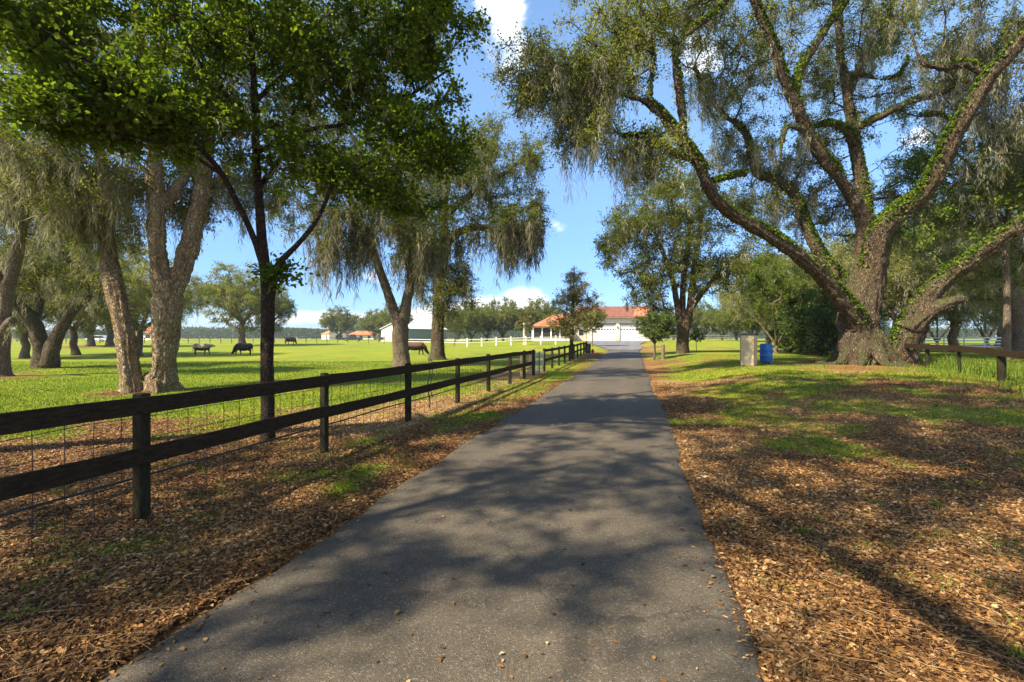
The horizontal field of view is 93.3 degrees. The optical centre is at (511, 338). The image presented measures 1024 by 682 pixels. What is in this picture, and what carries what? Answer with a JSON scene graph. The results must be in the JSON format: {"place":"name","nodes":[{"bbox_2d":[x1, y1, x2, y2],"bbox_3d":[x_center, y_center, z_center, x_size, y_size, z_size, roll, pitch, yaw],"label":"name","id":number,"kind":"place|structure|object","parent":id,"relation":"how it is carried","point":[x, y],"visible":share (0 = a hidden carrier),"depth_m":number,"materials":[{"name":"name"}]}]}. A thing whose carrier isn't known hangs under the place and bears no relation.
{"place":"outdoors","nodes":[
{"label":"outdoors","id":0,"kind":"place"},
{"bbox_2d":[101,350,762,681],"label":"driveway","id":1,"kind":"structure","parent":0,"point":[596,488],"depth_m":3.22,"materials":[{"name":"grey asphalt"}]},
{"bbox_2d":[0,338,1023,681],"bbox_3d":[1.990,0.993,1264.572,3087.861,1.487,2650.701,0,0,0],"label":"ground","id":2,"kind":"structure","parent":0,"point":[362,352],"depth_m":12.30,"materials":[{"name":"green plant"}]},
{"bbox_2d":[4,244,103,358],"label":"backdrop oak","id":3,"kind":"object","parent":2,"relation":"on","point":[21,333],"visible":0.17,"depth_m":39.47,"materials":[{"name":"green plant"}]},
{"bbox_2d":[0,80,139,376],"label":"pasture oak","id":4,"kind":"object","parent":2,"relation":"on","point":[9,281],"visible":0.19,"depth_m":20.80,"materials":[{"name":"green plant"}]},
{"bbox_2d":[0,180,146,368],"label":"pasture oak","id":5,"kind":"object","parent":2,"relation":"on","point":[41,278],"visible":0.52,"depth_m":26.44,"materials":[{"name":"green plant"}]},
{"bbox_2d":[27,246,149,354],"bbox_3d":[-42.543,-4.157,47.112,13.464,12.039,13.741,0,0,-16],"label":"backdrop oak","id":6,"kind":"object","parent":2,"relation":"on","point":[73,345],"visible":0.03,"depth_m":47.12,"materials":[{"name":"green plant"}]},
{"bbox_2d":[85,335,106,341],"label":"parked car","id":7,"kind":"object","parent":2,"relation":"on","point":[97,337],"visible":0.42,"depth_m":117.30,"materials":[{"name":"white paint"}]},
{"bbox_2d":[62,268,147,345],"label":"field oak","id":8,"kind":"object","parent":2,"relation":"on","point":[109,340],"visible":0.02,"depth_m":73.50,"materials":[{"name":"green plant"}]},
{"bbox_2d":[72,306,140,345],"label":"field oak","id":9,"kind":"object","parent":2,"relation":"on","point":[91,342],"visible":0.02,"depth_m":71.73,"materials":[{"name":"green plant"}]},
{"bbox_2d":[47,244,220,356],"bbox_3d":[-33.961,-3.765,44.018,12.845,11.254,12.586,0,0,14],"label":"backdrop oak","id":10,"kind":"object","parent":2,"relation":"on","point":[192,296],"visible":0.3,"depth_m":43.38,"materials":[{"name":"green plant"}]},
{"bbox_2d":[136,327,150,339],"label":"bungalow","id":11,"kind":"object","parent":2,"relation":"on","point":[146,338],"visible":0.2,"depth_m":164.61,"materials":[{"name":"beige paint"}]},
{"bbox_2d":[192,343,214,354],"bbox_3d":[-30.967,1.058,48.500,2.237,1.114,0.716,0,0,0],"label":"cow","id":12,"kind":"object","parent":2,"relation":"on","point":[200,347],"visible":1,"depth_m":48.28},
{"bbox_2d":[66,337,368,343],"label":"pasture fence","id":13,"kind":"object","parent":2,"relation":"on","point":[231,340],"visible":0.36,"depth_m":99.67,"materials":[{"name":"brown wood"}]},
{"bbox_2d":[0,0,457,393],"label":"twin oak","id":14,"kind":"object","parent":2,"relation":"on","point":[70,184],"visible":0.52,"depth_m":14.80,"materials":[{"name":"green plant"}]},
{"bbox_2d":[231,343,252,354],"bbox_3d":[-26.517,1.037,47.516,2.260,1.167,0.750,0,0,6],"label":"cow","id":15,"kind":"object","parent":2,"relation":"on","point":[240,347],"visible":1,"depth_m":47.25},
{"bbox_2d":[193,258,292,342],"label":"field oak","id":16,"kind":"object","parent":2,"relation":"on","point":[231,297],"visible":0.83,"depth_m":79.31,"materials":[{"name":"green plant"}]},
{"bbox_2d":[0,0,494,441],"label":"broadleaf tree","id":17,"kind":"object","parent":2,"relation":"on","point":[46,35],"visible":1,"depth_m":7.31,"materials":[{"name":"green plant"}]},
{"bbox_2d":[0,350,534,561],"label":"board fence","id":18,"kind":"object","parent":2,"relation":"on","point":[141,456],"visible":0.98,"depth_m":4.69,"materials":[{"name":"wood"}]},
{"bbox_2d":[427,359,432,407],"bbox_3d":[-1.762,0.970,10.400,0.087,1.038,0.204,0,0,13],"label":"hanging rope","id":19,"kind":"object","parent":18,"relation":"hanging from","point":[430,381],"visible":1,"depth_m":10.33,"materials":[{"name":"black fabric"}]},
{"bbox_2d":[535,351,543,372],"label":"wire gate","id":20,"kind":"structure","parent":18,"relation":"attached to","point":[539,362],"depth_m":22.87,"materials":[{"name":"grey metal"}]},
{"bbox_2d":[241,282,297,335],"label":"field oak","id":21,"kind":"object","parent":2,"relation":"on","point":[285,313],"visible":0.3,"depth_m":88.25,"materials":[{"name":"green plant"}]},
{"bbox_2d":[285,337,296,343],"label":"cow","id":22,"kind":"object","parent":2,"relation":"on","point":[290,339],"visible":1,"depth_m":91.68},
{"bbox_2d":[321,331,346,338],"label":"stable","id":23,"kind":"structure","parent":2,"relation":"on","point":[327,335],"depth_m":229.55,"materials":[{"name":"beige paint"}]},
{"bbox_2d":[316,305,360,339],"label":"belt tree","id":24,"kind":"object","parent":2,"relation":"on","point":[333,322],"visible":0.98,"depth_m":186.91,"materials":[{"name":"green plant"}]},
{"bbox_2d":[342,334,362,340],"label":"pickup truck","id":25,"kind":"object","parent":2,"relation":"on","point":[352,337],"visible":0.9,"depth_m":137.11,"materials":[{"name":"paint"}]},
{"bbox_2d":[260,91,452,366],"bbox_3d":[-9.046,-6.027,27.499,11.825,16.241,8.180,0,0,0],"label":"moss hung oak","id":26,"kind":"object","parent":2,"relation":"on","point":[418,252],"visible":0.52,"depth_m":26.17,"materials":[{"name":"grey plant"}]},
{"bbox_2d":[348,331,378,338],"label":"bungalow","id":27,"kind":"object","parent":2,"relation":"on","point":[365,335],"visible":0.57,"depth_m":215.31,"materials":[{"name":"beige paint"}]},
{"bbox_2d":[353,308,382,339],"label":"belt tree","id":28,"kind":"object","parent":2,"relation":"on","point":[369,326],"visible":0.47,"depth_m":182.40,"materials":[{"name":"green plant"}]},
{"bbox_2d":[367,303,416,329],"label":"belt tree","id":29,"kind":"object","parent":2,"relation":"on","point":[382,319],"visible":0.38,"depth_m":172.03,"materials":[{"name":"green plant"}]},
{"bbox_2d":[380,323,447,340],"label":"barn","id":30,"kind":"structure","parent":2,"relation":"on","point":[419,331],"depth_m":125.80,"materials":[{"name":"white metal"}]},
{"bbox_2d":[386,331,391,340],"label":"roll up door","id":31,"kind":"structure","parent":30,"relation":"in","point":[388,338],"depth_m":124.65,"materials":[{"name":"white paint"}]},
{"bbox_2d":[408,342,428,354],"bbox_3d":[-8.997,0.929,45.508,2.363,1.220,0.784,0,0,-3],"label":"cow","id":32,"kind":"object","parent":2,"relation":"on","point":[420,346],"visible":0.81,"depth_m":45.24},
{"bbox_2d":[408,339,466,345],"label":"paddock fence","id":33,"kind":"object","parent":2,"relation":"on","point":[430,339],"visible":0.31,"depth_m":83.96,"materials":[{"name":"grey wood"}]},
{"bbox_2d":[444,308,464,340],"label":"belt tree","id":34,"kind":"object","parent":2,"relation":"on","point":[449,327],"visible":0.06,"depth_m":149.35,"materials":[{"name":"green plant"}]},
{"bbox_2d":[373,108,554,359],"bbox_3d":[-3.827,-7.633,36.448,14.027,18.969,11.396,0,0,0],"label":"moss hung oak","id":35,"kind":"object","parent":2,"relation":"on","point":[513,238],"visible":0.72,"depth_m":34.80,"materials":[{"name":"green plant"}]},
{"bbox_2d":[444,299,496,341],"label":"belt tree","id":36,"kind":"object","parent":2,"relation":"on","point":[471,321],"visible":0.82,"depth_m":117.17,"materials":[{"name":"green plant"}]},
{"bbox_2d":[473,301,502,340],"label":"belt tree","id":37,"kind":"object","parent":2,"relation":"on","point":[483,330],"visible":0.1,"depth_m":129.35,"materials":[{"name":"green plant"}]},
{"bbox_2d":[11,325,996,338],"bbox_3d":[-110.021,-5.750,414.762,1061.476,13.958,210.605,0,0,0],"label":"distant woods","id":38,"kind":"object","parent":2,"relation":"on","point":[213,333],"visible":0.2,"depth_m":387.75,"materials":[{"name":"green plant"}]},
{"bbox_2d":[482,295,528,340],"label":"belt tree","id":39,"kind":"object","parent":2,"relation":"on","point":[507,316],"visible":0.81,"depth_m":119.42,"materials":[{"name":"green plant"}]},
{"bbox_2d":[467,336,555,346],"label":"white rail fence","id":40,"kind":"object","parent":2,"relation":"on","point":[510,338],"visible":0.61,"depth_m":73.09,"materials":[{"name":"paint"}]},
{"bbox_2d":[0,371,1023,681],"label":"leaf litter","id":41,"kind":"object","parent":2,"relation":"on","point":[780,669],"visible":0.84,"depth_m":3.99,"materials":[{"name":"brown plant"}]},
{"bbox_2d":[0,395,1023,681],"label":"fallen twigs","id":42,"kind":"object","parent":2,"relation":"on","point":[4,535],"visible":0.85,"depth_m":3.46,"materials":[{"name":"plant"}]},
{"bbox_2d":[520,355,522,376],"bbox_3d":[0.417,1.185,21.000,0.143,1.030,0.143,0,0,0],"label":"wooden post","id":43,"kind":"object","parent":2,"relation":"on","point":[521,371],"visible":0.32,"depth_m":20.94,"materials":[{"name":"beige wood"}]},
{"bbox_2d":[514,315,535,344],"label":"cabbage palm","id":44,"kind":"object","parent":2,"relation":"on","point":[524,318],"visible":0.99,"depth_m":72.84,"materials":[{"name":"green plant"}]},
{"bbox_2d":[528,350,531,373],"bbox_3d":[0.868,1.125,22.600,0.204,1.150,0.204,0,0,0],"label":"wooden post","id":45,"kind":"object","parent":2,"relation":"on","point":[529,368],"visible":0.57,"depth_m":22.52,"materials":[{"name":"beige wood"}]},
{"bbox_2d":[517,295,563,334],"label":"belt tree","id":46,"kind":"object","parent":2,"relation":"on","point":[536,312],"visible":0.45,"depth_m":123.22,"materials":[{"name":"green plant"}]},
{"bbox_2d":[543,341,586,371],"bbox_3d":[4.347,1.023,34.998,0.166,1.500,22.400,0,0,14],"label":"board fence","id":47,"kind":"object","parent":2,"relation":"on","point":[558,348],"visible":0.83,"depth_m":31.34,"materials":[{"name":"black wood"}]},
{"bbox_2d":[584,343,590,352],"bbox_3d":[7.213,0.936,46.369,0.736,1.005,0.757,0,0,-6],"label":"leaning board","id":48,"kind":"object","parent":47,"relation":"attached to","point":[588,348],"visible":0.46,"depth_m":46.16,"materials":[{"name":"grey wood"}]},
{"bbox_2d":[541,267,606,358],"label":"scrubby tree","id":49,"kind":"object","parent":2,"relation":"on","point":[574,294],"visible":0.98,"depth_m":35.95,"materials":[{"name":"green plant"}]},
{"bbox_2d":[580,307,606,345],"bbox_3d":[10.854,-1.571,63.933,4.083,5.578,4.276,0,0,0],"label":"crape myrtle","id":50,"kind":"object","parent":2,"relation":"on","point":[600,318],"visible":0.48,"depth_m":63.66,"materials":[{"name":"green plant"}]},
{"bbox_2d":[531,306,660,340],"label":"garage house","id":51,"kind":"structure","parent":2,"relation":"on","point":[618,324],"depth_m":90.17,"materials":[{"name":"beige paint"}]},
{"bbox_2d":[592,325,614,340],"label":"garage door","id":52,"kind":"structure","parent":51,"relation":"in","point":[608,332],"depth_m":90.17,"materials":[{"name":"white paint"}]},
{"bbox_2d":[620,325,642,340],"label":"garage door","id":53,"kind":"structure","parent":51,"relation":"in","point":[627,333],"depth_m":90.17,"materials":[{"name":"white paint"}]},
{"bbox_2d":[587,341,644,349],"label":"parking apron","id":54,"kind":"object","parent":2,"relation":"on","point":[621,345],"visible":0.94,"depth_m":69.97,"materials":[{"name":"concrete"}]},
{"bbox_2d":[630,311,678,358],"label":"tree","id":55,"kind":"object","parent":2,"relation":"on","point":[652,327],"visible":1,"depth_m":35.42,"materials":[{"name":"plant"}]},
{"bbox_2d":[661,344,664,359],"bbox_3d":[10.940,1.008,35.000,0.300,1.150,0.300,0,0,0],"label":"wooden post","id":56,"kind":"object","parent":2,"relation":"on","point":[662,351],"visible":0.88,"depth_m":34.90,"materials":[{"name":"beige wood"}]},
{"bbox_2d":[662,305,692,339],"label":"belt tree","id":57,"kind":"object","parent":2,"relation":"on","point":[674,326],"visible":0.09,"depth_m":129.46,"materials":[{"name":"green plant"}]},
{"bbox_2d":[589,159,783,353],"bbox_3d":[14.016,-6.889,40.329,14.981,17.824,11.181,0,0,0],"label":"tree","id":58,"kind":"object","parent":2,"relation":"on","point":[676,216],"visible":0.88,"depth_m":38.78,"materials":[{"name":"green plant"}]},
{"bbox_2d":[689,329,704,350],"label":"sapling","id":59,"kind":"object","parent":2,"relation":"on","point":[699,335],"visible":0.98,"depth_m":44.88,"materials":[{"name":"green plant"}]},
{"bbox_2d":[668,335,729,340],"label":"lawn fence","id":60,"kind":"object","parent":2,"relation":"on","point":[708,337],"visible":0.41,"depth_m":96.88,"materials":[{"name":"grey wood"}]},
{"bbox_2d":[689,299,714,339],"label":"belt tree","id":61,"kind":"object","parent":2,"relation":"on","point":[698,313],"visible":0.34,"depth_m":123.15,"materials":[{"name":"green plant"}]},
{"bbox_2d":[698,304,732,339],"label":"belt tree","id":62,"kind":"object","parent":2,"relation":"on","point":[705,323],"visible":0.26,"depth_m":117.44,"materials":[{"name":"green plant"}]},
{"bbox_2d":[708,303,761,340],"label":"belt tree","id":63,"kind":"object","parent":2,"relation":"on","point":[717,317],"visible":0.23,"depth_m":105.00,"materials":[{"name":"green plant"}]},
{"bbox_2d":[720,306,770,333],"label":"belt tree","id":64,"kind":"object","parent":2,"relation":"on","point":[754,324],"visible":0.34,"depth_m":84.25,"materials":[{"name":"green plant"}]},
{"bbox_2d":[739,334,758,365],"bbox_3d":[10.781,0.506,22.000,0.680,1.450,0.580,0,0,40],"label":"tin cabinet","id":65,"kind":"object","parent":2,"relation":"on","point":[748,349],"visible":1,"depth_m":21.80,"materials":[{"name":"grey metal"}]},
{"bbox_2d":[477,0,1023,367],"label":"live oak","id":66,"kind":"object","parent":2,"relation":"on","point":[855,296],"visible":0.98,"depth_m":22.05,"materials":[{"name":"green plant"}]},
{"bbox_2d":[713,250,792,343],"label":"backdrop oak","id":67,"kind":"object","parent":2,"relation":"on","point":[724,301],"visible":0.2,"depth_m":59.32,"materials":[{"name":"green plant"}]},
{"bbox_2d":[760,343,772,364],"bbox_3d":[11.884,0.730,22.600,0.564,1.000,0.564,0,0,0],"label":"barrel","id":68,"kind":"object","parent":2,"relation":"on","point":[766,352],"visible":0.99,"depth_m":22.40,"materials":[{"name":"blue plastic"}]},
{"bbox_2d":[740,243,820,353],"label":"willowy tree","id":69,"kind":"object","parent":2,"relation":"on","point":[762,290],"visible":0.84,"depth_m":35.27,"materials":[{"name":"green plant"}]},
{"bbox_2d":[763,313,800,352],"bbox_3d":[21.957,-0.387,37.882,3.661,3.798,3.778,0,0,0],"label":"hedge bush","id":70,"kind":"object","parent":2,"relation":"on","point":[788,349],"visible":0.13,"depth_m":37.97,"materials":[{"name":"green plant"}]},
{"bbox_2d":[767,292,835,354],"bbox_3d":[21.434,-0.923,34.841,4.942,5.127,5.100,0,0,0],"label":"hedge bush","id":71,"kind":"object","parent":2,"relation":"on","point":[795,339],"visible":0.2,"depth_m":34.75,"materials":[{"name":"green plant"}]},
{"bbox_2d":[774,283,837,355],"bbox_3d":[21.328,-1.136,33.042,5.666,5.696,5.491,0,0,-7],"label":"hedge bush","id":72,"kind":"object","parent":2,"relation":"on","point":[816,321],"visible":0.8,"depth_m":32.35,"materials":[{"name":"green plant"}]},
{"bbox_2d":[730,241,888,348],"bbox_3d":[27.431,-4.144,45.870,12.440,11.123,12.695,0,0,16],"label":"backdrop oak","id":73,"kind":"object","parent":2,"relation":"on","point":[790,270],"visible":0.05,"depth_m":45.61,"materials":[{"name":"green plant"}]},
{"bbox_2d":[783,269,897,353],"bbox_3d":[23.951,-1.776,36.210,6.955,7.216,7.177,0,0,-15],"label":"hedge bush","id":74,"kind":"object","parent":2,"relation":"on","point":[883,314],"visible":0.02,"depth_m":35.44,"materials":[{"name":"green plant"}]},
{"bbox_2d":[792,226,906,313],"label":"backdrop oak","id":75,"kind":"object","parent":2,"relation":"on","point":[830,245],"visible":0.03,"depth_m":51.82,"materials":[{"name":"green plant"}]},
{"bbox_2d":[799,212,998,334],"bbox_3d":[33.234,-5.110,41.943,14.936,13.086,14.635,0,0,0],"label":"backdrop oak","id":76,"kind":"object","parent":2,"relation":"on","point":[904,266],"visible":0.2,"depth_m":39.21,"materials":[{"name":"green plant"}]},
{"bbox_2d":[777,343,1023,380],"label":"rail fence","id":77,"kind":"object","parent":2,"relation":"on","point":[1001,353],"visible":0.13,"depth_m":16.00,"materials":[{"name":"wood"}]},
{"bbox_2d":[845,224,1009,329],"bbox_3d":[48.179,-6.671,58.098,18.670,16.358,18.294,0,0,-9],"label":"backdrop oak","id":78,"kind":"object","parent":2,"relation":"on","point":[936,316],"depth_m":56.42,"materials":[{"name":"green plant"}]},
{"bbox_2d":[928,316,949,344],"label":"willowy tree","id":79,"kind":"object","parent":2,"relation":"on","point":[937,325],"visible":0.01,"depth_m":52.15,"materials":[{"name":"green plant"}]},
{"bbox_2d":[872,114,1023,361],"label":"oak tree","id":80,"kind":"object","parent":2,"relation":"on","point":[1006,340],"visible":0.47,"depth_m":24.93,"materials":[{"name":"green plant"}]},
{"bbox_2d":[885,218,1023,352],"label":"backdrop oak","id":81,"kind":"object","parent":2,"relation":"on","point":[955,327],"visible":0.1,"depth_m":39.08,"materials":[{"name":"green plant"}]},
{"bbox_2d":[893,93,1023,351],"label":"edge oak","id":82,"kind":"object","parent":2,"relation":"on","point":[1017,316],"visible":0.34,"depth_m":30.70,"materials":[{"name":"green plant"}]},
{"bbox_2d":[923,337,1001,350],"bbox_3d":[44.012,0.633,44.977,11.637,1.543,0.154,0,0,31],"label":"pipe fence","id":83,"kind":"object","parent":2,"relation":"on","point":[964,343],"visible":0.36,"depth_m":45.51,"materials":[{"name":"grey metal"}]},
{"bbox_2d":[940,308,1002,345],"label":"backdrop oak","id":84,"kind":"object","parent":2,"relation":"on","point":[999,333],"visible":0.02,"depth_m":61.72,"materials":[{"name":"green plant"}]},
{"bbox_2d":[971,304,1002,347],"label":"willowy tree","id":85,"kind":"object","parent":2,"relation":"on","point":[984,334],"visible":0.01,"depth_m":55.84,"materials":[{"name":"green plant"}]},
{"bbox_2d":[0,0,1023,337],"label":"sky","id":86,"kind":"structure","parent":0,"point":[567,246],"materials":[{"name":"blue"}]},
{"bbox_2d":[809,352,1023,411],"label":"tall grass","id":87,"kind":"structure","parent":0,"point":[943,363],"depth_m":17.54,"materials":[{"name":"green plant"}]}
]}

